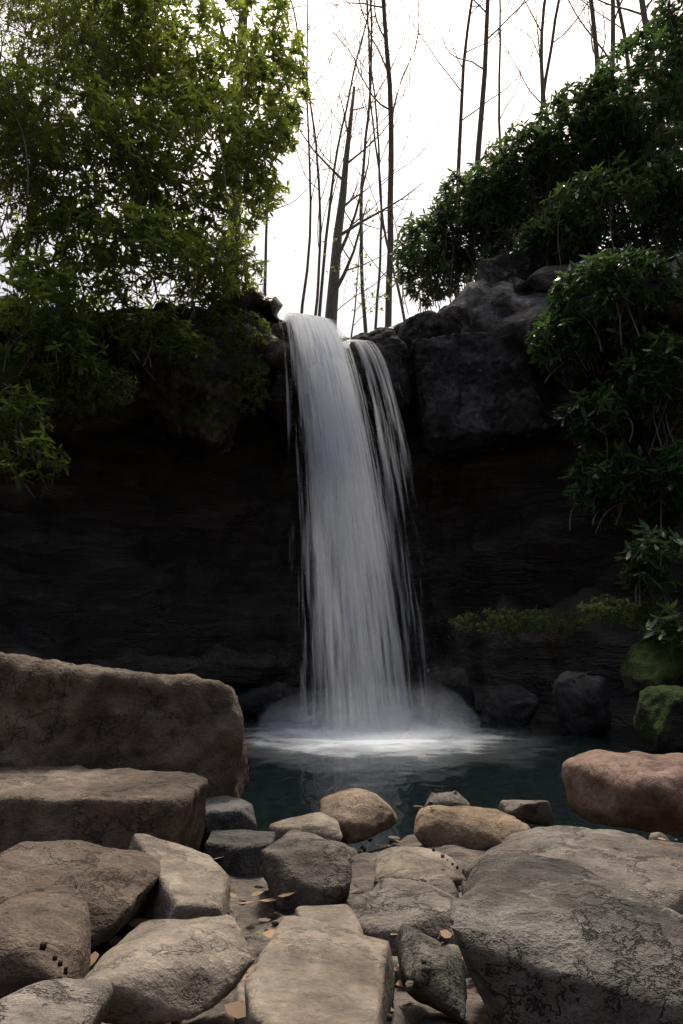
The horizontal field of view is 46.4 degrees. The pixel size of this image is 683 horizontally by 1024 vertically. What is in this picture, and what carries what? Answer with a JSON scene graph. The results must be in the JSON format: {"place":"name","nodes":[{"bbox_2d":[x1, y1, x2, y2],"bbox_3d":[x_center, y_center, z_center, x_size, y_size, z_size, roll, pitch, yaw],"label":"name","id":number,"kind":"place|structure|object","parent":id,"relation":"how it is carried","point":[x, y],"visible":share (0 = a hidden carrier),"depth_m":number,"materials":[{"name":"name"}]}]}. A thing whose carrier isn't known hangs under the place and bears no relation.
{"place":"outdoors","nodes":[
{"label":"outdoors","id":0,"kind":"place"},
{"bbox_2d":[0,255,682,1023],"bbox_3d":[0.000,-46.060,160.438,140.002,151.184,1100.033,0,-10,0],"label":"cliff","id":1,"kind":"structure","parent":0,"point":[134,539],"depth_m":17.81,"materials":[{"name":"black stone"}]},
{"bbox_2d":[0,872,91,998],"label":"boulder","id":2,"kind":"object","parent":1,"relation":"on","point":[45,932],"visible":0.84,"depth_m":2.14,"materials":[{"name":"brown stone"}]},
{"bbox_2d":[0,319,104,446],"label":"shrub","id":3,"kind":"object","parent":1,"relation":"on","point":[65,428],"visible":0.36,"depth_m":14.38,"materials":[{"name":"green plant"}]},
{"bbox_2d":[0,978,112,1023],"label":"corner boulder","id":4,"kind":"object","parent":1,"relation":"on","point":[68,1001],"visible":1,"depth_m":1.57,"materials":[{"name":"grey stone"}]},
{"bbox_2d":[0,840,160,948],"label":"boulder","id":5,"kind":"object","parent":1,"relation":"on","point":[115,886],"visible":0.66,"depth_m":2.77,"materials":[{"name":"brown stone"}]},
{"bbox_2d":[0,765,207,852],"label":"slab boulder","id":6,"kind":"object","parent":1,"relation":"on","point":[118,808],"visible":0.56,"depth_m":3.43,"materials":[{"name":"brown stone"}]},
{"bbox_2d":[0,0,213,276],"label":"tree","id":7,"kind":"object","parent":1,"relation":"on","point":[48,13],"visible":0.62,"depth_m":14.85,"materials":[{"name":"green plant"}]},
{"bbox_2d":[0,652,248,798],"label":"boulder","id":8,"kind":"object","parent":1,"relation":"on","point":[56,712],"visible":0.62,"depth_m":4.54,"materials":[{"name":"brown stone"}]},
{"bbox_2d":[0,0,314,497],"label":"tree","id":9,"kind":"object","parent":1,"relation":"on","point":[148,230],"visible":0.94,"depth_m":15.42,"materials":[{"name":"green plant"}]},
{"bbox_2d":[78,915,254,1023],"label":"flat boulder","id":10,"kind":"object","parent":1,"relation":"on","point":[158,971],"visible":0.95,"depth_m":1.95,"materials":[{"name":"grey stone"}]},
{"bbox_2d":[128,834,230,924],"bbox_3d":[-0.617,1.472,3.048,0.304,0.251,0.709,19,-8,-26],"label":"flat boulder","id":11,"kind":"object","parent":1,"relation":"on","point":[190,883],"visible":0.56,"depth_m":2.92,"materials":[{"name":"brown stone"}]},
{"bbox_2d":[153,377,243,454],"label":"crag","id":12,"kind":"structure","parent":1,"relation":"on","point":[208,418],"depth_m":17.04,"materials":[{"name":"grey stone"}]},
{"bbox_2d":[199,795,256,852],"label":"rock","id":13,"kind":"object","parent":1,"relation":"on","point":[226,812],"visible":0.3,"depth_m":4.34,"materials":[{"name":"grey stone"}]},
{"bbox_2d":[207,307,270,421],"bbox_3d":[-2.456,-3.418,18.023,1.910,2.827,1.788,8,-25,-11],"label":"crag lip","id":14,"kind":"object","parent":1,"relation":"on","point":[263,365],"visible":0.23,"depth_m":17.30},
{"bbox_2d":[204,829,275,877],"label":"boulder","id":15,"kind":"object","parent":1,"relation":"on","point":[238,851],"visible":0.68,"depth_m":3.97,"materials":[{"name":"grey stone"}]},
{"bbox_2d":[182,0,313,283],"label":"tree","id":16,"kind":"object","parent":1,"relation":"on","point":[240,20],"visible":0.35,"depth_m":22.94,"materials":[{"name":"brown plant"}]},
{"bbox_2d":[236,680,308,718],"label":"boulder","id":17,"kind":"object","parent":1,"relation":"on","point":[272,699],"visible":0.73,"depth_m":15.39,"materials":[{"name":"grey stone"}]},
{"bbox_2d":[179,0,369,296],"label":"tree","id":18,"kind":"object","parent":1,"relation":"on","point":[265,267],"visible":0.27,"depth_m":40.21,"materials":[{"name":"brown plant"}]},
{"bbox_2d":[268,812,342,841],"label":"boulder","id":19,"kind":"object","parent":1,"relation":"on","point":[323,825],"visible":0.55,"depth_m":4.31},
{"bbox_2d":[260,830,351,915],"bbox_3d":[-0.169,1.569,3.417,0.365,0.314,0.591,3,-10,-15],"label":"boulder","id":20,"kind":"object","parent":1,"relation":"on","point":[307,868],"visible":0.75,"depth_m":3.22,"materials":[{"name":"grey stone"}]},
{"bbox_2d":[244,916,395,1023],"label":"slab boulder","id":21,"kind":"object","parent":1,"relation":"on","point":[307,971],"visible":0.99,"depth_m":1.75,"materials":[{"name":"beige stone"}]},
{"bbox_2d":[262,0,386,313],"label":"thin tree","id":22,"kind":"object","parent":1,"relation":"on","point":[309,244],"visible":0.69,"depth_m":32.07,"materials":[{"name":"brown plant"}]},
{"bbox_2d":[248,0,405,315],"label":"tree","id":23,"kind":"object","parent":1,"relation":"on","point":[320,222],"visible":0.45,"depth_m":58.36,"materials":[{"name":"brown plant"}]},
{"bbox_2d":[295,904,362,933],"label":"slab boulder","id":24,"kind":"object","parent":1,"relation":"on","point":[343,915],"visible":0.18,"depth_m":2.66,"materials":[{"name":"beige stone"}]},
{"bbox_2d":[0,306,678,638],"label":"moss","id":25,"kind":"object","parent":1,"relation":"on","point":[513,627],"visible":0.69,"depth_m":14.27,"materials":[{"name":"green plant"}]},
{"bbox_2d":[283,0,417,316],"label":"tree","id":26,"kind":"object","parent":1,"relation":"on","point":[326,232],"visible":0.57,"depth_m":44.44,"materials":[{"name":"brown plant"}]},
{"bbox_2d":[319,788,397,851],"bbox_3d":[0.099,1.890,4.931,0.496,0.326,0.700,0,-10,3],"label":"shore boulder","id":27,"kind":"object","parent":1,"relation":"on","point":[358,814],"visible":0.88,"depth_m":4.75,"materials":[{"name":"brown stone"}]},
{"bbox_2d":[322,197,404,337],"bbox_3d":[0.832,-6.464,22.049,1.662,5.469,2.703,8,-13,-39],"label":"tree","id":28,"kind":"object","parent":1,"relation":"on","point":[363,285],"visible":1,"depth_m":22.27,"materials":[{"name":"brown plant"}]},
{"bbox_2d":[293,84,436,329],"bbox_3d":[0.519,-9.495,26.230,3.760,12.031,4.656,9,-14,-43],"label":"snag tree","id":29,"kind":"object","parent":1,"relation":"on","point":[334,284],"visible":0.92,"depth_m":26.06,"materials":[{"name":"brown plant"}]},
{"bbox_2d":[299,0,441,320],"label":"tree","id":30,"kind":"object","parent":1,"relation":"on","point":[397,285],"visible":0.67,"depth_m":64.09,"materials":[{"name":"brown plant"}]},
{"bbox_2d":[342,689,403,716],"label":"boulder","id":31,"kind":"object","parent":1,"relation":"on","point":[401,697],"visible":0.1,"depth_m":15.75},
{"bbox_2d":[289,0,467,326],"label":"tall tree","id":32,"kind":"object","parent":1,"relation":"on","point":[390,108],"visible":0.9,"depth_m":28.92,"materials":[{"name":"brown plant"}]},
{"bbox_2d":[347,327,416,423],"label":"crag","id":33,"kind":"structure","parent":1,"relation":"on","point":[389,344],"depth_m":18.10,"materials":[{"name":"grey stone"}]},
{"bbox_2d":[343,339,424,714],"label":"waterfall","id":34,"kind":"structure","parent":1,"relation":"on","point":[359,343],"depth_m":16.29,"materials":[{"name":"white liquid"}]},
{"bbox_2d":[90,832,677,1023],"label":"fallen leaves","id":35,"kind":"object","parent":1,"relation":"on","point":[399,1016],"depth_m":2.53,"materials":[{"name":"brown plant"}]},
{"bbox_2d":[461,880,465,894],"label":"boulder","id":36,"kind":"object","parent":35,"relation":"on","point":[463,883],"visible":0.01,"depth_m":2.78,"materials":[{"name":"grey stone"}]},
{"bbox_2d":[308,0,475,329],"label":"tree","id":37,"kind":"object","parent":1,"relation":"on","point":[380,244],"visible":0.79,"depth_m":57.90,"materials":[{"name":"brown plant"}]},
{"bbox_2d":[315,0,477,332],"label":"tree","id":38,"kind":"object","parent":1,"relation":"on","point":[361,201],"visible":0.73,"depth_m":40.30,"materials":[{"name":"brown plant"}]},
{"bbox_2d":[327,846,466,886],"bbox_3d":[0.192,1.656,3.635,1.021,0.181,0.538,7,-12,-36],"label":"rock","id":39,"kind":"object","parent":1,"relation":"on","point":[422,864],"visible":0.66,"depth_m":3.66,"materials":[{"name":"brown stone"}]},
{"bbox_2d":[350,877,459,955],"bbox_3d":[0.241,1.454,2.851,0.428,0.188,0.522,-7,-11,9],"label":"boulder","id":40,"kind":"object","parent":1,"relation":"on","point":[385,908],"visible":0.51,"depth_m":2.73,"materials":[{"name":"grey stone"}]},
{"bbox_2d":[394,310,462,366],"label":"rock","id":41,"kind":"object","parent":1,"relation":"on","point":[428,324],"visible":0.2,"depth_m":18.57,"materials":[{"name":"grey stone"}]},
{"bbox_2d":[396,923,466,1021],"bbox_3d":[0.240,1.236,2.116,0.168,0.190,0.428,0,-10,0],"label":"boulder","id":42,"kind":"object","parent":1,"relation":"on","point":[441,987],"visible":0.93,"depth_m":1.99,"materials":[{"name":"grey stone"}]},
{"bbox_2d":[355,0,528,282],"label":"tree","id":43,"kind":"object","parent":1,"relation":"on","point":[482,95],"visible":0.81,"depth_m":28.84,"materials":[{"name":"brown plant"}]},
{"bbox_2d":[426,875,459,897],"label":"boulder","id":44,"kind":"object","parent":1,"relation":"on","point":[445,883],"visible":0.3,"depth_m":2.97,"materials":[{"name":"grey stone"}]},
{"bbox_2d":[425,787,469,806],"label":"shore boulder","id":45,"kind":"object","parent":1,"relation":"on","point":[453,798],"visible":0.58,"depth_m":5.28,"materials":[{"name":"grey stone"}]},
{"bbox_2d":[397,803,530,849],"bbox_3d":[0.644,1.838,4.610,0.947,0.285,0.514,2,-10,6],"label":"rock","id":46,"kind":"object","parent":1,"relation":"on","point":[474,827],"visible":0.67,"depth_m":4.43,"materials":[{"name":"brown stone"}]},
{"bbox_2d":[368,0,559,295],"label":"tree","id":47,"kind":"object","parent":1,"relation":"on","point":[465,51],"visible":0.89,"depth_m":31.14,"materials":[{"name":"brown plant"}]},
{"bbox_2d":[411,332,560,461],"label":"crag","id":48,"kind":"structure","parent":1,"relation":"on","point":[479,392],"depth_m":17.69,"materials":[{"name":"grey stone"}]},
{"bbox_2d":[407,0,596,196],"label":"tree","id":49,"kind":"object","parent":1,"relation":"on","point":[499,95],"visible":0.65,"depth_m":54.41,"materials":[{"name":"brown plant"}]},
{"bbox_2d":[480,685,539,725],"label":"boulder","id":50,"kind":"object","parent":1,"relation":"on","point":[514,705],"visible":0.77,"depth_m":13.93,"materials":[{"name":"grey stone"}]},
{"bbox_2d":[476,250,554,318],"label":"crag","id":51,"kind":"structure","parent":1,"relation":"on","point":[524,266],"depth_m":18.51,"materials":[{"name":"grey stone"}]},
{"bbox_2d":[460,0,582,125],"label":"tree","id":52,"kind":"object","parent":1,"relation":"on","point":[541,62],"visible":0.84,"depth_m":35.20,"materials":[{"name":"brown plant"}]},
{"bbox_2d":[499,800,552,826],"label":"shore boulder","id":53,"kind":"object","parent":1,"relation":"on","point":[535,812],"visible":0.88,"depth_m":5.11,"materials":[{"name":"grey stone"}]},
{"bbox_2d":[386,853,682,1023],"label":"boulder","id":54,"kind":"object","parent":1,"relation":"on","point":[543,940],"visible":1,"depth_m":1.73,"materials":[{"name":"grey stone"}]},
{"bbox_2d":[390,0,682,662],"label":"bush","id":55,"kind":"object","parent":1,"relation":"on","point":[555,197],"visible":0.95,"depth_m":17.32,"materials":[{"name":"green plant"}]},
{"bbox_2d":[432,825,682,914],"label":"rock","id":56,"kind":"object","parent":1,"relation":"on","point":[643,866],"visible":0.43,"depth_m":3.16,"materials":[{"name":"grey stone"}]},
{"bbox_2d":[489,0,637,235],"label":"tree","id":57,"kind":"object","parent":1,"relation":"on","point":[594,43],"visible":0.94,"depth_m":26.23,"materials":[{"name":"brown plant"}]},
{"bbox_2d":[532,0,652,122],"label":"tree","id":58,"kind":"object","parent":1,"relation":"on","point":[551,49],"visible":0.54,"depth_m":35.40,"materials":[{"name":"brown plant"}]},
{"bbox_2d":[558,0,665,129],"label":"tree","id":59,"kind":"object","parent":1,"relation":"on","point":[643,11],"visible":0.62,"depth_m":24.15,"materials":[{"name":"brown plant"}]},
{"bbox_2d":[557,0,676,89],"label":"tree","id":60,"kind":"object","parent":1,"relation":"on","point":[612,31],"visible":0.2,"depth_m":29.12,"materials":[{"name":"brown plant"}]},
{"bbox_2d":[564,0,672,225],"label":"tree","id":61,"kind":"object","parent":1,"relation":"on","point":[622,27],"visible":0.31,"depth_m":31.60,"materials":[{"name":"brown plant"}]},
{"bbox_2d":[561,749,682,836],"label":"red boulder","id":62,"kind":"object","parent":1,"relation":"on","point":[639,790],"visible":1,"depth_m":4.18,"materials":[{"name":"stone"}]},
{"bbox_2d":[620,633,682,696],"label":"boulder","id":63,"kind":"object","parent":1,"relation":"on","point":[648,662],"visible":0.69,"depth_m":11.15,"materials":[{"name":"green plant"}]},
{"bbox_2d":[0,0,682,337],"label":"sky","id":64,"kind":"structure","parent":0,"point":[286,269],"materials":[{"name":"white"}]},
{"bbox_2d":[241,716,682,851],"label":"pool water","id":65,"kind":"structure","parent":0,"point":[475,762],"depth_m":9.10,"materials":[{"name":"liquid"}]},
{"bbox_2d":[278,312,407,732],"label":"waterfall","id":66,"kind":"structure","parent":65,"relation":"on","point":[326,343],"depth_m":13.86,"materials":[{"name":"liquid"}]},
{"bbox_2d":[295,712,428,740],"bbox_3d":[0.452,3.128,13.068,3.734,0.870,3.244,0,-10,0],"label":"waterfall spray","id":67,"kind":"object","parent":65,"relation":"on","point":[413,718],"visible":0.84,"depth_m":14.30,"materials":[{"name":"white liquid"}]},
{"bbox_2d":[423,669,461,719],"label":"waterfall mist","id":68,"kind":"structure","parent":65,"relation":"on","point":[431,713],"depth_m":14.92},
{"bbox_2d":[419,666,480,719],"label":"boulder","id":69,"kind":"object","parent":65,"relation":"on","point":[448,690],"visible":0.98,"depth_m":14.79,"materials":[{"name":"grey stone"}]},
{"bbox_2d":[547,663,611,733],"bbox_3d":[3.855,3.032,12.887,0.963,1.146,1.270,-3,-10,17],"label":"boulder","id":70,"kind":"object","parent":65,"relation":"on","point":[581,702],"visible":0.98,"depth_m":12.45,"materials":[{"name":"grey stone"}]},
{"bbox_2d":[633,685,682,753],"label":"boulder","id":71,"kind":"object","parent":65,"relation":"on","point":[658,721],"visible":0.98,"depth_m":9.86,"materials":[{"name":"green plant"}]}
]}

